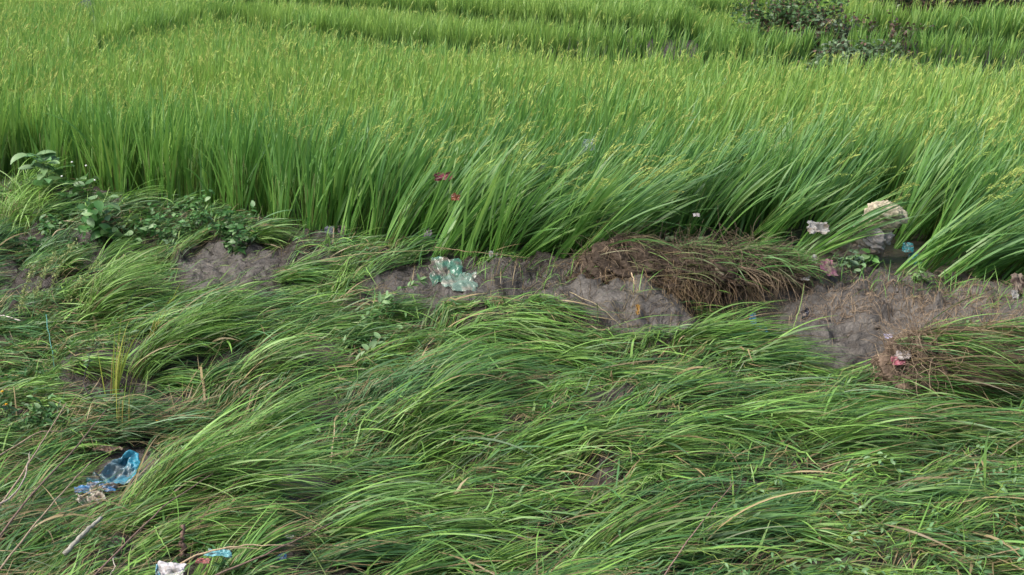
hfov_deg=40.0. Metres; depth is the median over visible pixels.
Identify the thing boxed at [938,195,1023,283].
rice clump
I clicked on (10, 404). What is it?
flowering weed
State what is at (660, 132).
rice clump
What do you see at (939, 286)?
short grass
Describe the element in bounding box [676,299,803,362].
grass tuft
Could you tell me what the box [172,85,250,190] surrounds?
rice clump
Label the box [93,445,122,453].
dry leaf
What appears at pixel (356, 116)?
rice clump
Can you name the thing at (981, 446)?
creeping stem
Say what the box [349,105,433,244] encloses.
rice clump
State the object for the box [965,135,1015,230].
rice clump
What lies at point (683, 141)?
rice clump
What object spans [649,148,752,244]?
rice clump
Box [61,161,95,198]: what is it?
flowering weed
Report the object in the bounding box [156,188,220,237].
broad leaved weed
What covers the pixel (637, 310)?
dry leaf
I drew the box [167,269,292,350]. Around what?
grass tuft
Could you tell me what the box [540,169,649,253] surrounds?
rice clump
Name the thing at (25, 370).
broad leaved weed
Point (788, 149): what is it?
rice clump
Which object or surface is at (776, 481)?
creeping stem
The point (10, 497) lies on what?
grass blade
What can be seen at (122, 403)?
yellow rice shoot
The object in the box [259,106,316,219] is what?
rice clump
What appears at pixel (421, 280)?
leafy sprig
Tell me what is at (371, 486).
grass tuft
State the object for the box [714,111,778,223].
rice clump
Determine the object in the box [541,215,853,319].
root heap
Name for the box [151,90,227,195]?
rice clump
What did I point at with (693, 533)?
stick
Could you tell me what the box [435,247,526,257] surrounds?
stick
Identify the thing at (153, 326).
yellow rice shoot
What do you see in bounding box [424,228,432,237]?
plastic scrap
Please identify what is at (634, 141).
rice clump
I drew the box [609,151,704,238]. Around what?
rice clump
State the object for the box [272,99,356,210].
rice clump
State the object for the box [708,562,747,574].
creeping stem
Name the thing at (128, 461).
plastic bag
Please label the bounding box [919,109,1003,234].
rice clump
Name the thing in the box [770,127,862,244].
rice clump
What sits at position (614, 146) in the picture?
rice clump
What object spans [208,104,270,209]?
rice clump
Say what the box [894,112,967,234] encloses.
rice clump
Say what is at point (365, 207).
rice clump
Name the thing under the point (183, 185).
rice clump
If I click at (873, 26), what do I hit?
bush
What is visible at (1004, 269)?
rice clump
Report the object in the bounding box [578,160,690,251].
rice clump
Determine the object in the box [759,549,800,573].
creeping stem
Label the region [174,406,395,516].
grass tuft
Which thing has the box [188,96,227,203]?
rice clump
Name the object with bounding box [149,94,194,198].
rice clump
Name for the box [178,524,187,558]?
dry stalk
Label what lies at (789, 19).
bush
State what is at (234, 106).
rice clump
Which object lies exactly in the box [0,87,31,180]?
rice clump
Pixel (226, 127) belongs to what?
rice clump
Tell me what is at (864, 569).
creeping stem
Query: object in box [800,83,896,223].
rice clump
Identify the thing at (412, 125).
rice clump
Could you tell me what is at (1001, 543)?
creeping stem
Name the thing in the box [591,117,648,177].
rice clump
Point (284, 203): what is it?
rice clump
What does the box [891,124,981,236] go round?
rice clump
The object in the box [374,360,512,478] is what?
grass tuft
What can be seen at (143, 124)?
rice clump
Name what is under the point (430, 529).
flattened grass
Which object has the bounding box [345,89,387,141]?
rice clump
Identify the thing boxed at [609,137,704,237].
rice clump
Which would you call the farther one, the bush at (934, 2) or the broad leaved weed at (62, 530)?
the bush at (934, 2)
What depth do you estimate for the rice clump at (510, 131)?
11.87 m
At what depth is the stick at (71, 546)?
6.69 m
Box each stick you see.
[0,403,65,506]
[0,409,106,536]
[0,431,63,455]
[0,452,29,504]
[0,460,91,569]
[62,516,102,555]
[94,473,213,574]
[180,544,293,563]
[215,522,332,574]
[322,249,451,259]
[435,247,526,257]
[570,292,626,329]
[664,482,733,574]
[793,283,804,327]
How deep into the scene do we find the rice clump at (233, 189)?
11.66 m
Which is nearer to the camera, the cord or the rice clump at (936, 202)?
the cord
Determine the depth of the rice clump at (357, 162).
11.32 m
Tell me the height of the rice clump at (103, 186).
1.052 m
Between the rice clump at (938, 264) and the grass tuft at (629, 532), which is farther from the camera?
the rice clump at (938, 264)
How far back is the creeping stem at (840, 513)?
6.78 m
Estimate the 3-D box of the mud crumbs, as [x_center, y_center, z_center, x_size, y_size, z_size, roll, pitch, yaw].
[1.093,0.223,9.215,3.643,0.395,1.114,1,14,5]
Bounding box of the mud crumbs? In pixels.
[413,279,952,358]
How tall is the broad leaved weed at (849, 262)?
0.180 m
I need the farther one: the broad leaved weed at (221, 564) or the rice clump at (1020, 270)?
the rice clump at (1020, 270)
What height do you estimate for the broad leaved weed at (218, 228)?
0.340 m
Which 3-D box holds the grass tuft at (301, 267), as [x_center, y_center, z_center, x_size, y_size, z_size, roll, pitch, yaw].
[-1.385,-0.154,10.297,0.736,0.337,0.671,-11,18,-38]
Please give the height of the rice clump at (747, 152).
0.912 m
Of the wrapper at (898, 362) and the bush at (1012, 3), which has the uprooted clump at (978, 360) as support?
the wrapper at (898, 362)
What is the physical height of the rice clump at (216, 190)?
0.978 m
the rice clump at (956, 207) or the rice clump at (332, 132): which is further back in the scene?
the rice clump at (332, 132)
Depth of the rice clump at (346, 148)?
11.40 m
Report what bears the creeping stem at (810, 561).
on the flattened grass at (430, 529)
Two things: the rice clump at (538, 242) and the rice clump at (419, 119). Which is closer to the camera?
the rice clump at (538, 242)
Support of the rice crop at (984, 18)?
on the ground at (856, 344)
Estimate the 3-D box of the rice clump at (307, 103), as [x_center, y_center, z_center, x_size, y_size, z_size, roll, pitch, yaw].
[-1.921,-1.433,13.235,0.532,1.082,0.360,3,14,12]
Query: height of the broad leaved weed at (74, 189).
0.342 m
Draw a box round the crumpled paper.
[77,489,105,507]
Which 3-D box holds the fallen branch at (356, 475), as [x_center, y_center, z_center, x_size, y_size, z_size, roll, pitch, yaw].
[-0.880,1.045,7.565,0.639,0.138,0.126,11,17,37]
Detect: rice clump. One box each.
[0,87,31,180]
[1,85,52,177]
[9,91,72,175]
[26,89,108,180]
[29,91,74,180]
[36,90,150,195]
[42,80,87,179]
[46,84,113,180]
[49,87,105,178]
[59,88,157,187]
[61,84,145,186]
[64,79,132,190]
[72,95,132,193]
[73,82,142,190]
[79,98,135,186]
[89,78,167,194]
[105,87,169,192]
[106,89,159,181]
[107,86,143,183]
[107,91,162,191]
[109,90,140,184]
[110,99,196,200]
[118,101,170,200]
[120,97,192,198]
[129,89,184,195]
[132,80,187,181]
[141,76,183,127]
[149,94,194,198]
[149,110,218,199]
[150,91,193,202]
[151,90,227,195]
[154,98,206,192]
[159,103,240,205]
[162,90,224,206]
[165,92,221,131]
[166,92,227,160]
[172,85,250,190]
[175,84,230,149]
[177,82,200,183]
[183,72,250,156]
[184,92,235,210]
[188,80,248,116]
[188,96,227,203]
[191,108,252,212]
[193,85,289,214]
[199,86,260,133]
[203,88,258,195]
[206,97,267,135]
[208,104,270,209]
[213,91,262,197]
[218,98,275,217]
[219,94,238,127]
[220,94,298,215]
[222,86,318,125]
[226,94,266,146]
[228,92,298,132]
[229,93,262,198]
[240,82,287,118]
[241,95,301,215]
[242,91,291,173]
[243,86,291,119]
[246,96,306,217]
[252,106,308,222]
[254,80,296,117]
[254,94,299,164]
[255,76,311,127]
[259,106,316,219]
[263,106,338,223]
[266,85,311,197]
[266,106,349,231]
[266,107,300,141]
[268,94,336,230]
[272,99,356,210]
[275,98,353,200]
[276,83,344,188]
[278,109,347,227]
[279,95,335,201]
[280,75,320,167]
[282,89,358,144]
[287,97,348,218]
[296,89,356,142]
[296,109,371,229]
[308,113,383,225]
[316,93,376,138]
[320,98,370,163]
[324,100,392,225]
[326,103,411,231]
[335,123,407,237]
[336,98,424,223]
[344,105,413,225]
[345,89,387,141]
[346,88,411,213]
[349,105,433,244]
[351,77,396,133]
[352,100,409,203]
[359,100,471,165]
[365,96,411,181]
[375,100,435,205]
[375,103,452,219]
[376,93,438,210]
[376,113,435,233]
[383,114,475,245]
[386,84,474,165]
[391,92,445,162]
[392,115,480,228]
[401,112,454,213]
[414,120,495,229]
[418,104,466,150]
[425,96,467,164]
[428,117,500,237]
[449,93,489,155]
[456,110,525,227]
[461,113,505,162]
[463,105,524,212]
[464,153,583,253]
[469,127,566,236]
[477,128,560,241]
[478,100,557,198]
[480,109,534,178]
[482,119,543,201]
[484,98,588,209]
[485,159,609,255]
[487,137,575,258]
[489,112,541,181]
[493,101,547,171]
[502,129,560,229]
[505,135,576,238]
[505,156,597,252]
[510,113,562,182]
[513,175,620,259]
[514,124,604,231]
[519,152,609,257]
[521,102,597,223]
[527,136,588,215]
[528,105,625,177]
[539,134,604,226]
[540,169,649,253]
[542,100,604,179]
[546,108,631,217]
[547,137,623,217]
[553,127,641,256]
[563,140,646,239]
[569,167,683,254]
[572,144,701,259]
[577,116,657,208]
[578,144,677,239]
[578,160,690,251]
[583,120,658,232]
[587,113,648,173]
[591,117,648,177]
[596,123,670,206]
[597,112,667,182]
[606,113,682,240]
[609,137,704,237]
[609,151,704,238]
[610,113,674,172]
[624,114,694,227]
[630,137,738,233]
[638,116,732,233]
[644,119,707,234]
[649,108,716,229]
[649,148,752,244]
[654,123,722,169]
[659,121,710,165]
[666,122,725,235]
[673,129,745,225]
[674,130,755,243]
[675,131,759,229]
[681,106,734,212]
[685,146,785,239]
[691,128,791,235]
[705,112,779,206]
[706,122,793,228]
[711,124,797,236]
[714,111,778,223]
[716,106,793,185]
[719,113,782,220]
[719,126,795,239]
[727,105,793,226]
[736,121,813,240]
[744,106,824,225]
[744,143,853,243]
[756,112,828,219]
[761,113,836,239]
[761,131,803,232]
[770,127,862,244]
[773,111,843,212]
[774,113,839,206]
[777,106,846,172]
[789,126,860,228]
[794,166,924,253]
[799,123,878,246]
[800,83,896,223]
[801,160,924,259]
[812,95,900,218]
[821,131,914,229]
[822,117,918,222]
[845,110,921,227]
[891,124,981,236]
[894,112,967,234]
[894,115,968,230]
[894,151,989,239]
[913,167,1023,273]
[917,127,1010,240]
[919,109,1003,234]
[929,132,1013,248]
[929,147,1010,256]
[934,172,1023,264]
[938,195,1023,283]
[945,194,1023,272]
[950,134,1023,257]
[952,124,1023,235]
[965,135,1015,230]
[965,156,1023,257]
[966,201,1023,272]
[969,223,1023,278]
[973,174,1023,268]
[977,146,1023,242]
[990,142,1023,200]
[990,253,1023,278]
[999,149,1023,231]
[1000,258,1023,284]
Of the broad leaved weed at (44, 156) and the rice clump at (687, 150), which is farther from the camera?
the broad leaved weed at (44, 156)
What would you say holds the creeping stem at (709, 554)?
on the flattened grass at (430, 529)
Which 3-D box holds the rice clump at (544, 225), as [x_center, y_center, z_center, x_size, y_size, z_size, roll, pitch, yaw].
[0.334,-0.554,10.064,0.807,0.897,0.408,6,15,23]
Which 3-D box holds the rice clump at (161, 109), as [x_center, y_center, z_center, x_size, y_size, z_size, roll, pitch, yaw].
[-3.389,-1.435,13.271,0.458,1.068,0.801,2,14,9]
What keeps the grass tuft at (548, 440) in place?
on the ground at (856, 344)
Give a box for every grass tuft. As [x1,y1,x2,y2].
[0,156,88,206]
[0,166,97,238]
[71,237,184,324]
[95,234,176,300]
[110,278,257,383]
[113,375,313,511]
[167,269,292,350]
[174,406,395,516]
[214,361,389,456]
[219,311,367,406]
[270,234,358,282]
[288,264,390,316]
[297,449,472,525]
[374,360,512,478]
[413,382,544,482]
[498,388,650,487]
[542,399,728,474]
[556,469,752,568]
[556,469,806,571]
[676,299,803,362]
[713,379,867,445]
[728,315,847,387]
[788,377,967,468]
[907,394,1023,462]
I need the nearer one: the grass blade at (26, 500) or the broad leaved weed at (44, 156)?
the grass blade at (26, 500)
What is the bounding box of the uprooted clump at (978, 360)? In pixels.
[847,287,1023,415]
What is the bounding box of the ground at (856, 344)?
[0,0,1023,574]
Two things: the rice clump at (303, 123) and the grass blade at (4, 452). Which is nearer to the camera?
the grass blade at (4, 452)
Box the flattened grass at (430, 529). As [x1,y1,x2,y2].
[0,165,1023,574]
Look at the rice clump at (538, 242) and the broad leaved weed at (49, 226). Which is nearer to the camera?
the rice clump at (538, 242)
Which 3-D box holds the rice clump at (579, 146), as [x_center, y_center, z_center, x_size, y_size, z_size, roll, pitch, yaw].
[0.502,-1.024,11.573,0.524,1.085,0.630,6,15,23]
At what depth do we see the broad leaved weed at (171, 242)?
11.36 m
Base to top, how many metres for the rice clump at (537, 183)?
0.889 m
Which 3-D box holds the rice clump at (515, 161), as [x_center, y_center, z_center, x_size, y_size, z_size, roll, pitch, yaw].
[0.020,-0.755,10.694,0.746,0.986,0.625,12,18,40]
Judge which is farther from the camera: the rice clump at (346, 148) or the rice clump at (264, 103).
the rice clump at (264, 103)
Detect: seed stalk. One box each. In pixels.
[16,270,34,316]
[30,250,58,304]
[49,237,79,292]
[60,260,101,313]
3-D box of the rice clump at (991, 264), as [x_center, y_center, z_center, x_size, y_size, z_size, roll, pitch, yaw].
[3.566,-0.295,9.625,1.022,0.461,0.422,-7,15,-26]
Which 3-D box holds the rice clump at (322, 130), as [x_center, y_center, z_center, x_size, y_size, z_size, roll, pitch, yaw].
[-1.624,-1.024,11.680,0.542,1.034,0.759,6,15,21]
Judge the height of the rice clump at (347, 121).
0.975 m
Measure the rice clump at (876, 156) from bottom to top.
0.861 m
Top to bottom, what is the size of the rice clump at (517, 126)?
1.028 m
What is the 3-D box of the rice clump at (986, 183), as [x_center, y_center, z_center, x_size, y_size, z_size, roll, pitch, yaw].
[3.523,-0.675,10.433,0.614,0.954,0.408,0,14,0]
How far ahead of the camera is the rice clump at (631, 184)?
10.51 m
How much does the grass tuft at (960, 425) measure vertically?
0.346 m
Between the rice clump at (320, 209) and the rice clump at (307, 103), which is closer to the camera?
the rice clump at (320, 209)
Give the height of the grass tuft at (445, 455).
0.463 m
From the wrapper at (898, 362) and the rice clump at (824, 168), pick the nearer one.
the wrapper at (898, 362)
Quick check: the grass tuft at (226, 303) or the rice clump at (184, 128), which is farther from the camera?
the rice clump at (184, 128)
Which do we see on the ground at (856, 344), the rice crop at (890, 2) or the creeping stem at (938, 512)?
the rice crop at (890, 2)
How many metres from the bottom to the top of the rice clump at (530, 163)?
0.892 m
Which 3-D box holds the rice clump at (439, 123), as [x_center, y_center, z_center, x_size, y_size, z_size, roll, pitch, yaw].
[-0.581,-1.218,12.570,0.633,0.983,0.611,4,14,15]
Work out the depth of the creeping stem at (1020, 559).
6.52 m
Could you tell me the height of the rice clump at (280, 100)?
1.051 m
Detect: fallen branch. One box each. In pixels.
[76,340,101,404]
[276,419,346,446]
[306,462,382,509]
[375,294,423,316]
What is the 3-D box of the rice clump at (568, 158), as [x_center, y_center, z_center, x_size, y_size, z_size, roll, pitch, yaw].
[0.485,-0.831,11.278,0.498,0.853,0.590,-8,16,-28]
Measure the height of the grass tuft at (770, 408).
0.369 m
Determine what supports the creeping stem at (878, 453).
on the flattened grass at (430, 529)
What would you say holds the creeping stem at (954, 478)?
on the flattened grass at (430, 529)
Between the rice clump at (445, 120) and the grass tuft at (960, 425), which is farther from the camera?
the rice clump at (445, 120)
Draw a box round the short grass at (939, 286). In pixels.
[163,199,1023,309]
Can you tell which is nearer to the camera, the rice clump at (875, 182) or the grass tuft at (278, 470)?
the grass tuft at (278, 470)
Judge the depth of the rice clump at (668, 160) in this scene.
11.21 m
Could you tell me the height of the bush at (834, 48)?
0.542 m
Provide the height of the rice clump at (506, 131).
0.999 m
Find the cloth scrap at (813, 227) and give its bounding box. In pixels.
[807,220,829,234]
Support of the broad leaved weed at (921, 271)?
on the ground at (856, 344)
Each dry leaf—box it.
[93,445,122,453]
[635,304,639,314]
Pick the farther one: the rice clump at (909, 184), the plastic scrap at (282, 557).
the rice clump at (909, 184)
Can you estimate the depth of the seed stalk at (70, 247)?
10.80 m
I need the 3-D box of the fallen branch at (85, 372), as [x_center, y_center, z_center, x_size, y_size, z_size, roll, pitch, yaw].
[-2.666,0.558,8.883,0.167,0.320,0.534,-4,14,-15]
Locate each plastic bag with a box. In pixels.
[73,450,142,493]
[429,256,477,291]
[902,242,914,252]
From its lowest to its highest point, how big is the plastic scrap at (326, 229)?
0.089 m
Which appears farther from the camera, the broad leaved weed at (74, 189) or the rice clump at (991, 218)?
the broad leaved weed at (74, 189)
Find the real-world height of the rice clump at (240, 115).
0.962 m
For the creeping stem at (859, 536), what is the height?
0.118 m
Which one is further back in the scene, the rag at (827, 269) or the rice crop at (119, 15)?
the rice crop at (119, 15)
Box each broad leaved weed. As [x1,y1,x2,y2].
[0,231,48,253]
[0,359,31,386]
[0,387,64,432]
[8,393,72,427]
[10,147,62,199]
[34,364,65,387]
[38,211,67,237]
[44,523,95,548]
[54,482,108,512]
[55,172,99,206]
[66,232,103,256]
[75,191,136,245]
[92,530,139,562]
[114,224,140,248]
[128,202,177,243]
[146,440,183,462]
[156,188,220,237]
[162,235,185,253]
[194,200,256,240]
[211,535,257,574]
[220,219,268,254]
[263,506,297,522]
[663,233,706,242]
[833,249,865,273]
[856,248,879,266]
[909,267,933,282]
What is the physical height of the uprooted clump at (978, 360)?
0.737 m
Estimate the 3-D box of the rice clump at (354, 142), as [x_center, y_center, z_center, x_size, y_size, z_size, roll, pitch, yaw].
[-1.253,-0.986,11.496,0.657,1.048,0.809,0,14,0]
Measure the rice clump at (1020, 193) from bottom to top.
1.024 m
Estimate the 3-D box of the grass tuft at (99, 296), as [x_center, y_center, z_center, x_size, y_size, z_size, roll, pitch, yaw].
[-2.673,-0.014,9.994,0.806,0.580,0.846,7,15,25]
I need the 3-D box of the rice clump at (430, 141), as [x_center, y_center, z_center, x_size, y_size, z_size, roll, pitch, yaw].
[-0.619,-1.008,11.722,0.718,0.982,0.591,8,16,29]
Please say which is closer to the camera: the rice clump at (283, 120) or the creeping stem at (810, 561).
the creeping stem at (810, 561)
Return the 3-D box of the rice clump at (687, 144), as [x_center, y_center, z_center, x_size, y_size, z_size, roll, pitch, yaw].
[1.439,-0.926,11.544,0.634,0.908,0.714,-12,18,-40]
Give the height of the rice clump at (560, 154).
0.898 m
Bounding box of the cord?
[46,314,53,362]
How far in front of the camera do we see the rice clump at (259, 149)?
12.04 m
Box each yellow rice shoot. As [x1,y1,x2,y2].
[97,298,147,403]
[116,368,136,430]
[149,308,166,335]
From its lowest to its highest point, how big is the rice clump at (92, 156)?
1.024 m
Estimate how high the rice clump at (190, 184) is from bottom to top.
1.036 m
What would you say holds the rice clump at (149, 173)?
on the ground at (856, 344)
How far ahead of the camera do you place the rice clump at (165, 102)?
13.43 m
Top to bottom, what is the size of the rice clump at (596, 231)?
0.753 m
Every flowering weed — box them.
[4,402,21,422]
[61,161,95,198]
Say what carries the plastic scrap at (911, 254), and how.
on the ground at (856, 344)
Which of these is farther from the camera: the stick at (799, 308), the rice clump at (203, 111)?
the rice clump at (203, 111)
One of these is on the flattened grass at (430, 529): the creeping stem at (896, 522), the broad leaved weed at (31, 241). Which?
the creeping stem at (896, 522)
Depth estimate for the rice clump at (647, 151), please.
10.95 m
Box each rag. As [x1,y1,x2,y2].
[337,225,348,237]
[434,171,453,180]
[820,259,838,275]
[1010,273,1023,293]
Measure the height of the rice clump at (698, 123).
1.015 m
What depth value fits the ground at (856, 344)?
9.35 m
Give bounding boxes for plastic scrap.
[155,564,160,574]
[276,553,286,560]
[321,226,335,233]
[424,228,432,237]
[907,252,920,264]
[1011,290,1018,298]
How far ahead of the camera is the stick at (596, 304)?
9.26 m
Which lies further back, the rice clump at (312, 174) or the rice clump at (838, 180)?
the rice clump at (312, 174)
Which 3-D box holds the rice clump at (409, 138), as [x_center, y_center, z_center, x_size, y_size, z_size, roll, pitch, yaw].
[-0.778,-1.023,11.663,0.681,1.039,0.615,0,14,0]
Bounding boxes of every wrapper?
[195,558,209,563]
[451,193,460,200]
[890,355,905,364]
[895,350,911,359]
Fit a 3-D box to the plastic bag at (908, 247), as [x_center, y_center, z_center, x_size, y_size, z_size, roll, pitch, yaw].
[2.870,-0.290,10.196,0.096,0.070,0.044,0,14,0]
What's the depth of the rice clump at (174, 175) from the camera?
12.03 m
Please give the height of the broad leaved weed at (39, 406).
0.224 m
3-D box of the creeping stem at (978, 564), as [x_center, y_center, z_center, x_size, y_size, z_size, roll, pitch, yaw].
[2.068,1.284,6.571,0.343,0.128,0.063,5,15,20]
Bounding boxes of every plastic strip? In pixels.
[204,548,231,557]
[749,313,756,323]
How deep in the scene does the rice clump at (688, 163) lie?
11.18 m
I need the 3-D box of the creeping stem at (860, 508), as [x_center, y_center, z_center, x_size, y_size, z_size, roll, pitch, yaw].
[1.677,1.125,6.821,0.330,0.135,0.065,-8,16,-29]
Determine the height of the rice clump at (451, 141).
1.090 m
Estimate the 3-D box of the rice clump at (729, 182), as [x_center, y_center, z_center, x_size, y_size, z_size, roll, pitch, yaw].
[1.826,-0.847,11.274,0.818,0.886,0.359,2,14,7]
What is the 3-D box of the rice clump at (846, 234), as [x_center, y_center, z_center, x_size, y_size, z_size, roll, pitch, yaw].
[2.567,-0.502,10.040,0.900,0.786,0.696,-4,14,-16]
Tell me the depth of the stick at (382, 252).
9.99 m
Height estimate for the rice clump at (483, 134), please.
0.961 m
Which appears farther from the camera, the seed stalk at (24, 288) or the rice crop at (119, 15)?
the rice crop at (119, 15)
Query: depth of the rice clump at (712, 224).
11.56 m
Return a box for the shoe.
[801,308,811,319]
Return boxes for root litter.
[370,258,1023,350]
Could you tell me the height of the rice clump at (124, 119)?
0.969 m
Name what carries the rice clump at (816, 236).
on the ground at (856, 344)
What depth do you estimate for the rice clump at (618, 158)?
11.11 m
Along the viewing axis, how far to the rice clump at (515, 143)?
11.51 m
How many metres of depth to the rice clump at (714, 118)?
11.71 m
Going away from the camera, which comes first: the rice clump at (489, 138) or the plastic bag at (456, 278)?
the plastic bag at (456, 278)
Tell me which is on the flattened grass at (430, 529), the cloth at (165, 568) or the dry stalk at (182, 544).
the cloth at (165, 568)
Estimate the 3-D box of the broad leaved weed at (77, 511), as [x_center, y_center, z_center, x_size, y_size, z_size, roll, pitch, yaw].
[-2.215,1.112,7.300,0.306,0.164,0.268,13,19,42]
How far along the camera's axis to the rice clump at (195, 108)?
13.29 m
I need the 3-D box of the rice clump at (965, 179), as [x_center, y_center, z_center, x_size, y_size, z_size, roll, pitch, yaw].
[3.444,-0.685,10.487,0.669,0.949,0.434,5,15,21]
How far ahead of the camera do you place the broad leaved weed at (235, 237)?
10.84 m
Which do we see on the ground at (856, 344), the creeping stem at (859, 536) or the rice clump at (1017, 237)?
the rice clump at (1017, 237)
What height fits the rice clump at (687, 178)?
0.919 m
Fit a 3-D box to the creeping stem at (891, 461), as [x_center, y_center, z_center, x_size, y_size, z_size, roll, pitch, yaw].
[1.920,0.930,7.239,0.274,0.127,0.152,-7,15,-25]
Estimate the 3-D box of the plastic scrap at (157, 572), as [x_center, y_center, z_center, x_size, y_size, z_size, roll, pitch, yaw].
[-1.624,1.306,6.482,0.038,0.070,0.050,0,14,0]
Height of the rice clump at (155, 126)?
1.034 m
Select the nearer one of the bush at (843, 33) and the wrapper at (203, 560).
the wrapper at (203, 560)
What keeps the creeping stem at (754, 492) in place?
on the flattened grass at (430, 529)
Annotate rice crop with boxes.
[0,0,1023,275]
[6,0,1023,49]
[87,0,264,51]
[234,0,1023,74]
[851,0,1023,8]
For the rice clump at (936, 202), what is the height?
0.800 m
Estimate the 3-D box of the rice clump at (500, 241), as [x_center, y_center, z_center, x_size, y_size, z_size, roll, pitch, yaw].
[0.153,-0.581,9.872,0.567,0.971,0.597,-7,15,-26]
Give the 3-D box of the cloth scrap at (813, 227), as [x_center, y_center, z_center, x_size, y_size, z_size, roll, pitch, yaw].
[2.288,-0.449,10.508,0.176,0.097,0.083,0,14,0]
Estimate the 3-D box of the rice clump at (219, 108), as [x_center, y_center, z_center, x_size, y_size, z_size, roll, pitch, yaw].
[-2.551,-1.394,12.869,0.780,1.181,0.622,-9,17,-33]
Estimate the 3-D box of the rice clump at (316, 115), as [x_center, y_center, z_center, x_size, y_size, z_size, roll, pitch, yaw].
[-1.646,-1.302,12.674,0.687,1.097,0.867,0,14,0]
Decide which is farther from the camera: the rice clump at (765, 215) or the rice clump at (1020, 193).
the rice clump at (765, 215)
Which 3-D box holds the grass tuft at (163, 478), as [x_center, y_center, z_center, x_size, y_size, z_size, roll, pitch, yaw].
[-1.466,0.852,7.413,1.172,0.604,1.048,0,14,0]
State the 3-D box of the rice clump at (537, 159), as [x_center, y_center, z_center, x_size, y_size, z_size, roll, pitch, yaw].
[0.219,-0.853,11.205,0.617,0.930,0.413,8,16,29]
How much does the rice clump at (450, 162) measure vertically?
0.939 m
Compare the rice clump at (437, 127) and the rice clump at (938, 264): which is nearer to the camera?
the rice clump at (938, 264)
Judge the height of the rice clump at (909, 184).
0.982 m
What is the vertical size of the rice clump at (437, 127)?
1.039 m
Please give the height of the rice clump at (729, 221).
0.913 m
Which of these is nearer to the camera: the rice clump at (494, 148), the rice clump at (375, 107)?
the rice clump at (494, 148)
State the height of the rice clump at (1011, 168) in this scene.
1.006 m
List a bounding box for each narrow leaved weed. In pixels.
[196,542,223,553]
[542,400,560,420]
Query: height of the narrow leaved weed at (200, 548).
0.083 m
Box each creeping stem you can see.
[591,527,635,561]
[676,548,734,574]
[693,494,741,513]
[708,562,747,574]
[725,512,804,541]
[749,489,788,506]
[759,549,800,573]
[762,478,788,502]
[777,554,844,573]
[810,511,879,546]
[819,563,869,574]
[836,493,886,535]
[836,531,894,559]
[837,505,878,538]
[846,452,904,476]
[857,458,903,477]
[870,569,904,574]
[878,506,925,547]
[896,522,973,540]
[909,501,951,518]
[917,551,992,574]
[927,571,951,574]
[934,476,989,495]
[957,466,1013,484]
[964,432,1023,454]
[973,539,1023,555]
[981,512,1023,518]
[990,476,1023,494]
[994,556,1023,567]
[1002,525,1023,531]
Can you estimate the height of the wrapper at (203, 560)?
0.025 m
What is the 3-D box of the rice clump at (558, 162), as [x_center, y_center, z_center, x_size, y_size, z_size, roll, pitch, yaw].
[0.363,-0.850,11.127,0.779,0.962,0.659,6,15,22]
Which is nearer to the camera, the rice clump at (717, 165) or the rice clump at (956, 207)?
the rice clump at (956, 207)
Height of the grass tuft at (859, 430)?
0.534 m
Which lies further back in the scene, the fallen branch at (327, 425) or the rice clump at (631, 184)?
the rice clump at (631, 184)
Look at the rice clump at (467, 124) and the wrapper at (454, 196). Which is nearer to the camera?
the wrapper at (454, 196)
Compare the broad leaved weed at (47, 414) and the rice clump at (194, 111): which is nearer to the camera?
the broad leaved weed at (47, 414)
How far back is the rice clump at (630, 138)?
11.44 m
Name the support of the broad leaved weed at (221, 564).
on the ground at (856, 344)
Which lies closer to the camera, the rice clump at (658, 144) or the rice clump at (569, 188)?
the rice clump at (569, 188)
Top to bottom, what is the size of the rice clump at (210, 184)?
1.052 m
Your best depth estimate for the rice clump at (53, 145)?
13.01 m
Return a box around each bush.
[699,0,850,61]
[791,2,866,62]
[798,38,898,73]
[847,4,933,56]
[857,38,922,69]
[871,0,1011,14]
[955,0,1023,13]
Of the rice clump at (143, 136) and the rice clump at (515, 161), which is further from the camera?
the rice clump at (143, 136)
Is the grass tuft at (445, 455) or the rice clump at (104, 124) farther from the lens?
the rice clump at (104, 124)
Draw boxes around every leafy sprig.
[330,273,428,357]
[342,323,410,374]
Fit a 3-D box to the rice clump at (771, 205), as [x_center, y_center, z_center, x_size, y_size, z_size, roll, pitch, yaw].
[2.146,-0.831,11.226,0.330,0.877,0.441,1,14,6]
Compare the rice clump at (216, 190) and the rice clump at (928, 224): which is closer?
the rice clump at (928, 224)
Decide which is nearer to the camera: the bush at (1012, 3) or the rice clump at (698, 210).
the rice clump at (698, 210)
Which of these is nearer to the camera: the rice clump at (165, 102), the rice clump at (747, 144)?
the rice clump at (747, 144)
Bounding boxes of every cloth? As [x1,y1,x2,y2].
[157,561,185,574]
[829,200,909,260]
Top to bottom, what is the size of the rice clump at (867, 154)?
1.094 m
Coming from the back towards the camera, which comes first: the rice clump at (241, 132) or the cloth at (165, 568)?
the rice clump at (241, 132)
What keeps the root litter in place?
on the ground at (856, 344)
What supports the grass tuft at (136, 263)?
on the ground at (856, 344)
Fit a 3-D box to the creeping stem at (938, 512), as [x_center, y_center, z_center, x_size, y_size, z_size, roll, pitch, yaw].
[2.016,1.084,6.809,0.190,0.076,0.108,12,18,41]
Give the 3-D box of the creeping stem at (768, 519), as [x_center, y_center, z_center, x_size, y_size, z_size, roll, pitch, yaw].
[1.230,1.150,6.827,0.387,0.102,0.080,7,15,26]
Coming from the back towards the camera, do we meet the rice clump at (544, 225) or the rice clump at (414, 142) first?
the rice clump at (414, 142)
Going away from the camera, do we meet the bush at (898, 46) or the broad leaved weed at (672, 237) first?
the broad leaved weed at (672, 237)
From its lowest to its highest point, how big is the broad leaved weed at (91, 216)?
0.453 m
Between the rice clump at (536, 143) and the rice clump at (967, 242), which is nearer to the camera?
the rice clump at (967, 242)

